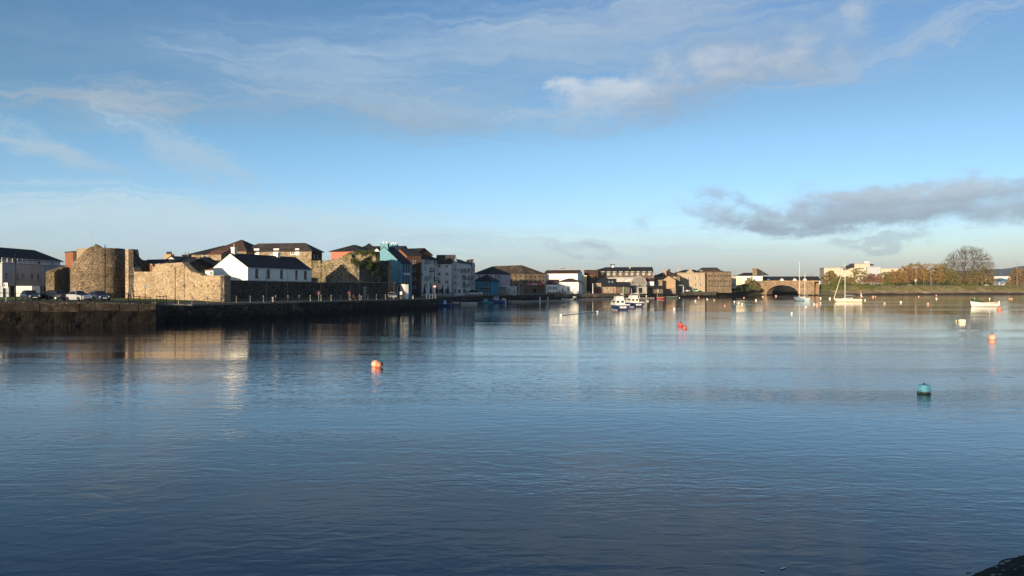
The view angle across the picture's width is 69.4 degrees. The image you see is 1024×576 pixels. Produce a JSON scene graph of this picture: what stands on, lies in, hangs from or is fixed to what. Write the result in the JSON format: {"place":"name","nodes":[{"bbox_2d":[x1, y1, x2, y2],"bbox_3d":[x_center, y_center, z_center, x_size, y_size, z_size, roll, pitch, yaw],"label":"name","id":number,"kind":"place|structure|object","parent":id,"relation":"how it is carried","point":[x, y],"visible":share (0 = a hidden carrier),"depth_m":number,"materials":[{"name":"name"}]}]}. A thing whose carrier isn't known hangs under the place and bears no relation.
{"place":"outdoors","nodes":[
{"label":"outdoors","id":0,"kind":"place"},
{"bbox_2d":[0,300,141,302],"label":"quay road","id":1,"kind":"structure","parent":0,"point":[63,301],"depth_m":104.86,"materials":[{"name":"grey asphalt"}]},
{"bbox_2d":[19,290,40,300],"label":"parked car","id":2,"kind":"object","parent":1,"relation":"on","point":[26,297],"visible":0.85,"depth_m":105.80,"materials":[{"name":"paint"}]},
{"bbox_2d":[37,290,64,299],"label":"parked car","id":3,"kind":"object","parent":1,"relation":"on","point":[54,296],"visible":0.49,"depth_m":107.65,"materials":[{"name":"paint"}]},
{"bbox_2d":[66,291,92,299],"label":"parked car","id":4,"kind":"object","parent":1,"relation":"on","point":[77,297],"visible":0.87,"depth_m":105.78,"materials":[{"name":"paint"}]},
{"bbox_2d":[90,291,110,299],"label":"parked car","id":5,"kind":"object","parent":1,"relation":"on","point":[102,295],"visible":0.76,"depth_m":106.67,"materials":[{"name":"paint"}]},
{"bbox_2d":[207,250,230,261],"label":"building","id":6,"kind":"structure","parent":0,"point":[219,255],"depth_m":186.11,"materials":[{"name":"tile"}]},
{"bbox_2d":[201,298,428,303],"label":"quay pavement","id":7,"kind":"structure","parent":0,"point":[296,301],"depth_m":135.49,"materials":[{"name":"concrete"}]},
{"bbox_2d":[220,276,386,301],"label":"castle wall","id":8,"kind":"structure","parent":7,"relation":"on","point":[243,290],"depth_m":148.05,"materials":[{"name":"stone"}]},
{"bbox_2d":[410,248,432,255],"bbox_3d":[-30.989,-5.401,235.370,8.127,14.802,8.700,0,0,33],"label":"apartment roof","id":9,"kind":"structure","parent":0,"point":[423,251],"depth_m":233.71,"materials":[{"name":"grey"}]},
{"bbox_2d":[147,290,752,303],"bbox_3d":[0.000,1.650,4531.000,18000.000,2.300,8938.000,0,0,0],"label":"ground","id":10,"kind":"structure","parent":0,"point":[339,299],"depth_m":145.38,"materials":[{"name":"grey concrete"}]},
{"bbox_2d":[0,247,64,296],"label":"apartment block","id":11,"kind":"structure","parent":10,"relation":"on","point":[33,267],"depth_m":147.73,"materials":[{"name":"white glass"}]},
{"bbox_2d":[46,266,69,292],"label":"ruined wall","id":12,"kind":"structure","parent":10,"relation":"on","point":[57,278],"depth_m":141.11,"materials":[{"name":"beige stone"}]},
{"bbox_2d":[64,251,76,281],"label":"brick turret","id":13,"kind":"object","parent":10,"relation":"on","point":[70,257],"visible":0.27,"depth_m":148.95,"materials":[{"name":"brick"}]},
{"bbox_2d":[0,296,215,301],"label":"lawn","id":14,"kind":"structure","parent":10,"relation":"on","point":[119,299],"depth_m":125.57,"materials":[{"name":"green plant"}]},
{"bbox_2d":[16,286,39,295],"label":"box trailer","id":15,"kind":"object","parent":14,"relation":"on","point":[19,289],"visible":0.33,"depth_m":123.39,"materials":[{"name":"metal"}]},
{"bbox_2d":[70,235,124,297],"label":"castle tower","id":16,"kind":"structure","parent":14,"relation":"on","point":[87,273],"depth_m":136.86,"materials":[{"name":"stone"}]},
{"bbox_2d":[125,249,230,301],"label":"castle wall","id":17,"kind":"structure","parent":14,"relation":"on","point":[191,281],"depth_m":132.69,"materials":[{"name":"stone"}]},
{"bbox_2d":[146,263,163,271],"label":"ruined wall","id":18,"kind":"structure","parent":17,"relation":"attached to","point":[151,267],"depth_m":140.41,"materials":[{"name":"stone"}]},
{"bbox_2d":[128,249,145,297],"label":"ruined wall","id":19,"kind":"structure","parent":10,"relation":"on","point":[135,260],"depth_m":137.64,"materials":[{"name":"stone"}]},
{"bbox_2d":[146,258,213,273],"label":"barrack house","id":20,"kind":"structure","parent":10,"relation":"on","point":[199,265],"depth_m":148.01,"materials":[{"name":"stone"}]},
{"bbox_2d":[164,252,213,262],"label":"white house","id":21,"kind":"structure","parent":10,"relation":"on","point":[169,255],"depth_m":175.09,"materials":[{"name":"stone"}]},
{"bbox_2d":[190,245,225,256],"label":"stone barracks","id":22,"kind":"structure","parent":10,"relation":"on","point":[203,253],"depth_m":201.63,"materials":[{"name":"grey"}]},
{"bbox_2d":[211,240,253,253],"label":"stone barracks","id":23,"kind":"structure","parent":10,"relation":"on","point":[244,247],"depth_m":196.80,"materials":[{"name":"brown stone"}]},
{"bbox_2d":[212,244,311,281],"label":"white cottage","id":24,"kind":"structure","parent":10,"relation":"on","point":[234,264],"depth_m":143.73,"materials":[{"name":"white painted render"},{"name":"dark slate"},{"name":"glass"}]},
{"bbox_2d":[251,243,323,280],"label":"stone barracks","id":25,"kind":"structure","parent":10,"relation":"on","point":[306,253],"depth_m":195.99,"materials":[{"name":"grey"}]},
{"bbox_2d":[329,245,368,258],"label":"salmon building","id":26,"kind":"structure","parent":10,"relation":"on","point":[336,253],"depth_m":237.27,"materials":[{"name":"paint"}]},
{"bbox_2d":[312,249,390,293],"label":"castle ruin","id":27,"kind":"object","parent":10,"relation":"on","point":[346,266],"visible":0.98,"depth_m":173.47,"materials":[{"name":"stone"}]},
{"bbox_2d":[363,246,406,249],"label":"roofed building","id":28,"kind":"structure","parent":10,"relation":"on","point":[371,247],"depth_m":242.56,"materials":[{"name":"grey brick"}]},
{"bbox_2d":[378,241,411,297],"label":"turquoise house","id":29,"kind":"structure","parent":10,"relation":"on","point":[394,255],"depth_m":196.84,"materials":[{"name":"teal paint"}]},
{"bbox_2d":[397,283,409,297],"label":"shed","id":30,"kind":"structure","parent":10,"relation":"on","point":[403,288],"depth_m":185.03,"materials":[{"name":"stone"}]},
{"bbox_2d":[398,248,421,296],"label":"brick apartments","id":31,"kind":"structure","parent":10,"relation":"on","point":[413,256],"depth_m":217.72,"materials":[{"name":"brown brick"}]},
{"bbox_2d":[420,253,438,296],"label":"grey apartments","id":32,"kind":"structure","parent":10,"relation":"on","point":[428,263],"depth_m":231.85,"materials":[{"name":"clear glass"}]},
{"bbox_2d":[436,255,451,295],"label":"white apartments","id":33,"kind":"structure","parent":10,"relation":"on","point":[444,271],"depth_m":241.00,"materials":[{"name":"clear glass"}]},
{"bbox_2d":[443,255,456,295],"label":"stair tower","id":34,"kind":"structure","parent":10,"relation":"on","point":[452,259],"depth_m":241.05,"materials":[{"name":"white paint"}]},
{"bbox_2d":[457,259,473,295],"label":"white apartments","id":35,"kind":"structure","parent":10,"relation":"on","point":[464,278],"depth_m":259.47,"materials":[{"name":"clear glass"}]},
{"bbox_2d":[466,259,474,289],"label":"stair tower","id":36,"kind":"structure","parent":10,"relation":"on","point":[471,261],"depth_m":267.63,"materials":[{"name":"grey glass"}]},
{"bbox_2d":[475,275,498,294],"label":"building","id":37,"kind":"structure","parent":10,"relation":"on","point":[487,284],"depth_m":269.37,"materials":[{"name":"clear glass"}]},
{"bbox_2d":[475,267,510,294],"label":"lilac house","id":38,"kind":"structure","parent":10,"relation":"on","point":[502,277],"depth_m":289.59,"materials":[{"name":"purple paint"}]},
{"bbox_2d":[506,286,516,294],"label":"quay hut","id":39,"kind":"object","parent":10,"relation":"on","point":[511,290],"visible":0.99,"depth_m":283.00,"materials":[{"name":"grey glass"}]},
{"bbox_2d":[492,265,544,292],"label":"stone warehouse","id":40,"kind":"structure","parent":10,"relation":"on","point":[524,279],"depth_m":346.27,"materials":[{"name":"brown stone"}]},
{"bbox_2d":[546,279,558,293],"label":"glazed porch","id":41,"kind":"object","parent":10,"relation":"on","point":[551,284],"visible":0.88,"depth_m":337.91,"materials":[{"name":"white glass"}]},
{"bbox_2d":[545,270,581,292],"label":"white building","id":42,"kind":"structure","parent":10,"relation":"on","point":[560,275],"depth_m":351.91,"materials":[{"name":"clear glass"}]},
{"bbox_2d":[558,278,581,293],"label":"white house","id":43,"kind":"structure","parent":10,"relation":"on","point":[569,285],"depth_m":338.76,"materials":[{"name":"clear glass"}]},
{"bbox_2d":[582,275,586,292],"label":"yellow house","id":44,"kind":"structure","parent":10,"relation":"on","point":[584,283],"depth_m":382.00,"materials":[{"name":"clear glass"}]},
{"bbox_2d":[584,270,597,291],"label":"brick stack","id":45,"kind":"object","parent":10,"relation":"on","point":[588,273],"visible":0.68,"depth_m":388.78,"materials":[{"name":"brick"}]},
{"bbox_2d":[591,277,607,292],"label":"stone shed","id":46,"kind":"structure","parent":10,"relation":"on","point":[596,286],"depth_m":374.09,"materials":[{"name":"brown stone"}]},
{"bbox_2d":[601,279,616,292],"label":"stone shed","id":47,"kind":"structure","parent":10,"relation":"on","point":[608,285],"depth_m":365.12,"materials":[{"name":"beige stone"}]},
{"bbox_2d":[616,282,629,293],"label":"stone shed","id":48,"kind":"structure","parent":10,"relation":"on","point":[622,287],"depth_m":363.76,"materials":[{"name":"brown stone"}]},
{"bbox_2d":[597,264,652,279],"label":"long hotel","id":49,"kind":"structure","parent":10,"relation":"on","point":[629,271],"depth_m":402.62,"materials":[{"name":"grey tile"}]},
{"bbox_2d":[608,276,646,292],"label":"barrel hall","id":50,"kind":"structure","parent":10,"relation":"on","point":[639,280],"depth_m":385.66,"materials":[{"name":"paint"}]},
{"bbox_2d":[634,286,646,293],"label":"flat shed","id":51,"kind":"structure","parent":10,"relation":"on","point":[641,290],"depth_m":377.00,"materials":[{"name":"paint"}]},
{"bbox_2d":[646,278,654,285],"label":"white annexe","id":52,"kind":"structure","parent":10,"relation":"on","point":[650,281],"depth_m":392.77,"materials":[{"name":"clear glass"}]},
{"bbox_2d":[647,286,662,292],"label":"stone shed","id":53,"kind":"structure","parent":10,"relation":"on","point":[651,289],"depth_m":388.73,"materials":[{"name":"stone"}]},
{"bbox_2d":[654,268,681,291],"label":"hipped house","id":54,"kind":"structure","parent":10,"relation":"on","point":[664,274],"depth_m":430.65,"materials":[{"name":"brown tile"}]},
{"bbox_2d":[675,267,704,291],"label":"pale stone mansion","id":55,"kind":"structure","parent":10,"relation":"on","point":[691,280],"depth_m":450.74,"materials":[{"name":"beige stone"}]},
{"bbox_2d":[698,267,720,271],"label":"mansard building","id":56,"kind":"structure","parent":10,"relation":"on","point":[709,269],"depth_m":476.41,"materials":[{"name":"grey tile"}]},
{"bbox_2d":[704,271,730,292],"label":"tan mill","id":57,"kind":"object","parent":10,"relation":"on","point":[718,281],"visible":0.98,"depth_m":454.88,"materials":[{"name":"beige stone"}]},
{"bbox_2d":[741,277,757,289],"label":"tree","id":58,"kind":"object","parent":10,"relation":"on","point":[750,284],"visible":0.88,"depth_m":533.18,"materials":[{"name":"green plant"}]},
{"bbox_2d":[736,268,767,285],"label":"modern house","id":59,"kind":"structure","parent":10,"relation":"on","point":[757,273],"depth_m":582.94,"materials":[{"name":"paint"}]},
{"bbox_2d":[0,292,1023,575],"bbox_3d":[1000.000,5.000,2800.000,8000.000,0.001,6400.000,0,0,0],"label":"river water","id":60,"kind":"structure","parent":0,"point":[772,434],"depth_m":24.18,"materials":[{"name":"blue liquid"}]},
{"bbox_2d":[0,301,155,327],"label":"quay wall","id":61,"kind":"structure","parent":60,"relation":"in","point":[34,314],"depth_m":98.31,"materials":[{"name":"stone"}]},
{"bbox_2d":[15,292,128,301],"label":"quay railing","id":62,"kind":"object","parent":61,"relation":"on","point":[65,300],"visible":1,"depth_m":97.63,"materials":[{"name":"metal"}]},
{"bbox_2d":[151,302,165,323],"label":"quay wall","id":63,"kind":"structure","parent":60,"relation":"in","point":[160,309],"depth_m":107.07,"materials":[{"name":"stone"}]},
{"bbox_2d":[164,298,437,321],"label":"quay wall","id":64,"kind":"structure","parent":60,"relation":"in","point":[201,312],"depth_m":129.13,"materials":[{"name":"stone"}]},
{"bbox_2d":[452,297,477,304],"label":"boat","id":65,"kind":"object","parent":60,"relation":"on","point":[463,300],"visible":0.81,"depth_m":230.31,"materials":[{"name":"grey plastic"}]},
{"bbox_2d":[429,294,554,302],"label":"quay wall","id":66,"kind":"structure","parent":60,"relation":"in","point":[479,298],"depth_m":274.26,"materials":[{"name":"stone"}]},
{"bbox_2d":[488,296,507,302],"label":"boat","id":67,"kind":"object","parent":60,"relation":"on","point":[495,299],"visible":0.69,"depth_m":260.88,"materials":[{"name":"blue plastic"}]},
{"bbox_2d":[610,296,629,309],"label":"cabin cruiser","id":68,"kind":"object","parent":60,"relation":"on","point":[617,303],"visible":0.91,"depth_m":173.70,"materials":[{"name":"white plastic"}]},
{"bbox_2d":[625,289,643,306],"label":"cabin cruiser","id":69,"kind":"object","parent":60,"relation":"on","point":[633,300],"visible":0.8,"depth_m":202.22,"materials":[{"name":"white plastic"}]},
{"bbox_2d":[555,292,716,299],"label":"quay wall","id":70,"kind":"structure","parent":60,"relation":"in","point":[663,294],"depth_m":381.32,"materials":[{"name":"stone"}]},
{"bbox_2d":[736,280,818,294],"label":"stone bridge","id":71,"kind":"structure","parent":60,"relation":"in","point":[768,287],"depth_m":541.68,"materials":[{"name":"brown stone"}]},
{"bbox_2d":[794,262,809,300],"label":"sailing boat","id":72,"kind":"object","parent":60,"relation":"on","point":[801,298],"visible":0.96,"depth_m":300.54,"materials":[{"name":"white plastic"}]},
{"bbox_2d":[834,266,861,301],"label":"sailing boat","id":73,"kind":"object","parent":60,"relation":"on","point":[847,300],"visible":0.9,"depth_m":278.72,"materials":[{"name":"white plastic"}]},
{"bbox_2d":[917,383,930,393],"bbox_3d":[19.607,4.875,35.203,0.494,0.750,0.494,0,0,-28],"label":"block buoy","id":74,"kind":"object","parent":60,"relation":"on","point":[923,388],"visible":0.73,"depth_m":35.03,"materials":[{"name":"plastic"}]},
{"bbox_2d":[970,298,999,306],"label":"open boat","id":75,"kind":"object","parent":60,"relation":"on","point":[974,302],"visible":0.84,"depth_m":203.21,"materials":[{"name":"white plastic"}]},
{"bbox_2d":[0,0,1023,277],"label":"sky","id":76,"kind":"structure","parent":0,"point":[771,137],"materials":[{"name":"blue"}]},
{"bbox_2d":[662,276,676,288],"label":"gabled shed","id":77,"kind":"structure","parent":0,"point":[669,282],"depth_m":409.04,"materials":[{"name":"beige stone"}]},
{"bbox_2d":[716,291,759,294],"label":"grass bank","id":78,"kind":"structure","parent":0,"point":[750,292],"depth_m":525.84,"materials":[{"name":"green plant"}]},
{"bbox_2d":[717,293,761,296],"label":"mud bank","id":79,"kind":"structure","parent":0,"point":[724,295],"depth_m":501.45,"materials":[{"name":"brown soil"}]},
{"bbox_2d":[814,282,851,294],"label":"embankment","id":80,"kind":"structure","parent":0,"point":[824,292],"depth_m":561.12,"materials":[{"name":"grey stone"}]},
{"bbox_2d":[783,285,1023,291],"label":"grass bank","id":81,"kind":"structure","parent":0,"point":[953,288],"depth_m":605.63,"materials":[{"name":"green plant"}]},
{"bbox_2d":[821,270,837,283],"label":"tree","id":82,"kind":"object","parent":81,"relation":"on","point":[830,275],"visible":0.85,"depth_m":607.47,"materials":[{"name":"green plant"}]},
{"bbox_2d":[830,275,849,283],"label":"tree","id":83,"kind":"object","parent":81,"relation":"on","point":[836,280],"visible":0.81,"depth_m":597.32,"materials":[{"name":"green plant"}]},
{"bbox_2d":[849,267,869,282],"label":"bare tree","id":84,"kind":"object","parent":81,"relation":"on","point":[859,276],"visible":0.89,"depth_m":610.38,"materials":[{"name":"brown plant"}]},
{"bbox_2d":[819,284,906,289],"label":"bank scrub","id":85,"kind":"object","parent":81,"relation":"on","point":[842,285],"visible":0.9,"depth_m":582.56,"materials":[{"name":"green plant"}]},
{"bbox_2d":[860,273,883,284],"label":"tree","id":86,"kind":"object","parent":81,"relation":"on","point":[873,278],"visible":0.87,"depth_m":615.65,"materials":[{"name":"red plant"}]},
{"bbox_2d":[876,272,893,283],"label":"bare tree","id":87,"kind":"object","parent":81,"relation":"on","point":[885,276],"visible":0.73,"depth_m":626.44,"materials":[{"name":"brown plant"}]},
{"bbox_2d":[885,269,908,284],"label":"tree","id":88,"kind":"object","parent":81,"relation":"on","point":[901,276],"visible":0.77,"depth_m":626.53,"materials":[{"name":"brown plant"}]},
{"bbox_2d":[906,262,930,282],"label":"tree","id":89,"kind":"object","parent":81,"relation":"on","point":[916,266],"visible":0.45,"depth_m":664.00,"materials":[{"name":"brown plant"}]},
{"bbox_2d":[838,285,1023,290],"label":"bank weeds","id":90,"kind":"object","parent":81,"relation":"on","point":[990,286],"visible":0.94,"depth_m":619.05,"materials":[{"name":"green plant"}]},
{"bbox_2d":[939,271,961,284],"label":"tree","id":91,"kind":"object","parent":81,"relation":"on","point":[950,279],"visible":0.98,"depth_m":660.15,"materials":[{"name":"green plant"}]},
{"bbox_2d":[1007,267,1023,283],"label":"tree","id":92,"kind":"object","parent":81,"relation":"on","point":[1017,277],"visible":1,"depth_m":686.18,"materials":[{"name":"brown plant"}]},
{"bbox_2d":[832,291,1023,293],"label":"stony bank","id":93,"kind":"structure","parent":0,"point":[865,292],"depth_m":596.63,"materials":[{"name":"grey stone"}]},
{"bbox_2d":[845,293,1023,294],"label":"mud bank","id":94,"kind":"structure","parent":0,"point":[933,293],"depth_m":595.44,"materials":[{"name":"brown soil"}]},
{"bbox_2d":[907,266,1023,285],"bbox_3d":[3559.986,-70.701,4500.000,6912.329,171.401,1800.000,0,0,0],"label":"hills","id":95,"kind":"structure","parent":0,"point":[1002,272],"depth_m":4181.03,"materials":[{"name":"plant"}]},
{"bbox_3d":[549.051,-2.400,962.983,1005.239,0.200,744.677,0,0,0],"label":"road","id":96,"kind":"structure","parent":0,"visible":0},
{"bbox_2d":[763,276,820,291],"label":"terrace","id":97,"kind":"structure","parent":96,"relation":"on","point":[781,288],"depth_m":625.17,"materials":[{"name":"stone"}]},
{"bbox_2d":[820,267,852,284],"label":"mall building","id":98,"kind":"structure","parent":96,"relation":"on","point":[836,270],"depth_m":768.66,"materials":[{"name":"concrete"}]},
{"bbox_2d":[843,262,873,282],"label":"mall building","id":99,"kind":"structure","parent":96,"relation":"on","point":[864,265],"depth_m":759.01,"materials":[{"name":"concrete"}]},
{"bbox_2d":[866,267,880,284],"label":"mall building","id":100,"kind":"structure","parent":96,"relation":"on","point":[874,270],"depth_m":752.58,"materials":[{"name":"concrete"}]},
{"bbox_2d":[881,268,905,284],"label":"mall building","id":101,"kind":"structure","parent":96,"relation":"on","point":[883,270],"depth_m":756.20,"materials":[{"name":"concrete"}]},
{"bbox_2d":[892,265,920,283],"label":"tree","id":102,"kind":"object","parent":96,"relation":"on","point":[910,275],"visible":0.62,"depth_m":648.44,"materials":[{"name":"brown plant"}]},
{"bbox_2d":[916,263,945,283],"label":"tree","id":103,"kind":"object","parent":96,"relation":"on","point":[937,274],"visible":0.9,"depth_m":660.63,"materials":[{"name":"brown plant"}]},
{"bbox_2d":[931,263,954,284],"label":"tree","id":104,"kind":"object","parent":96,"relation":"on","point":[945,268],"visible":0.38,"depth_m":671.64,"materials":[{"name":"brown plant"}]},
{"bbox_2d":[944,245,995,284],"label":"bare tree","id":105,"kind":"object","parent":96,"relation":"on","point":[963,263],"visible":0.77,"depth_m":689.58,"materials":[{"name":"brown plant"}]},
{"bbox_2d":[966,269,986,285],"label":"tree","id":106,"kind":"object","parent":96,"relation":"on","point":[976,278],"visible":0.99,"depth_m":673.20,"materials":[{"name":"brown plant"}]},
{"bbox_2d":[979,268,996,284],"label":"tree","id":107,"kind":"object","parent":96,"relation":"on","point":[990,277],"visible":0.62,"depth_m":681.37,"materials":[{"name":"brown plant"}]},
{"bbox_2d":[985,276,1009,285],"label":"white depot","id":108,"kind":"structure","parent":96,"relation":"on","point":[1000,280],"depth_m":770.00,"materials":[{"name":"metal"}]},
{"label":"near bank","id":109,"kind":"structure","parent":0,"visible":0},
{"bbox_2d":[972,555,1023,575],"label":"rocky shore","id":110,"kind":"structure","parent":109,"relation":"on","point":[1013,564],"depth_m":12.93,"materials":[{"name":"black stone"}]},
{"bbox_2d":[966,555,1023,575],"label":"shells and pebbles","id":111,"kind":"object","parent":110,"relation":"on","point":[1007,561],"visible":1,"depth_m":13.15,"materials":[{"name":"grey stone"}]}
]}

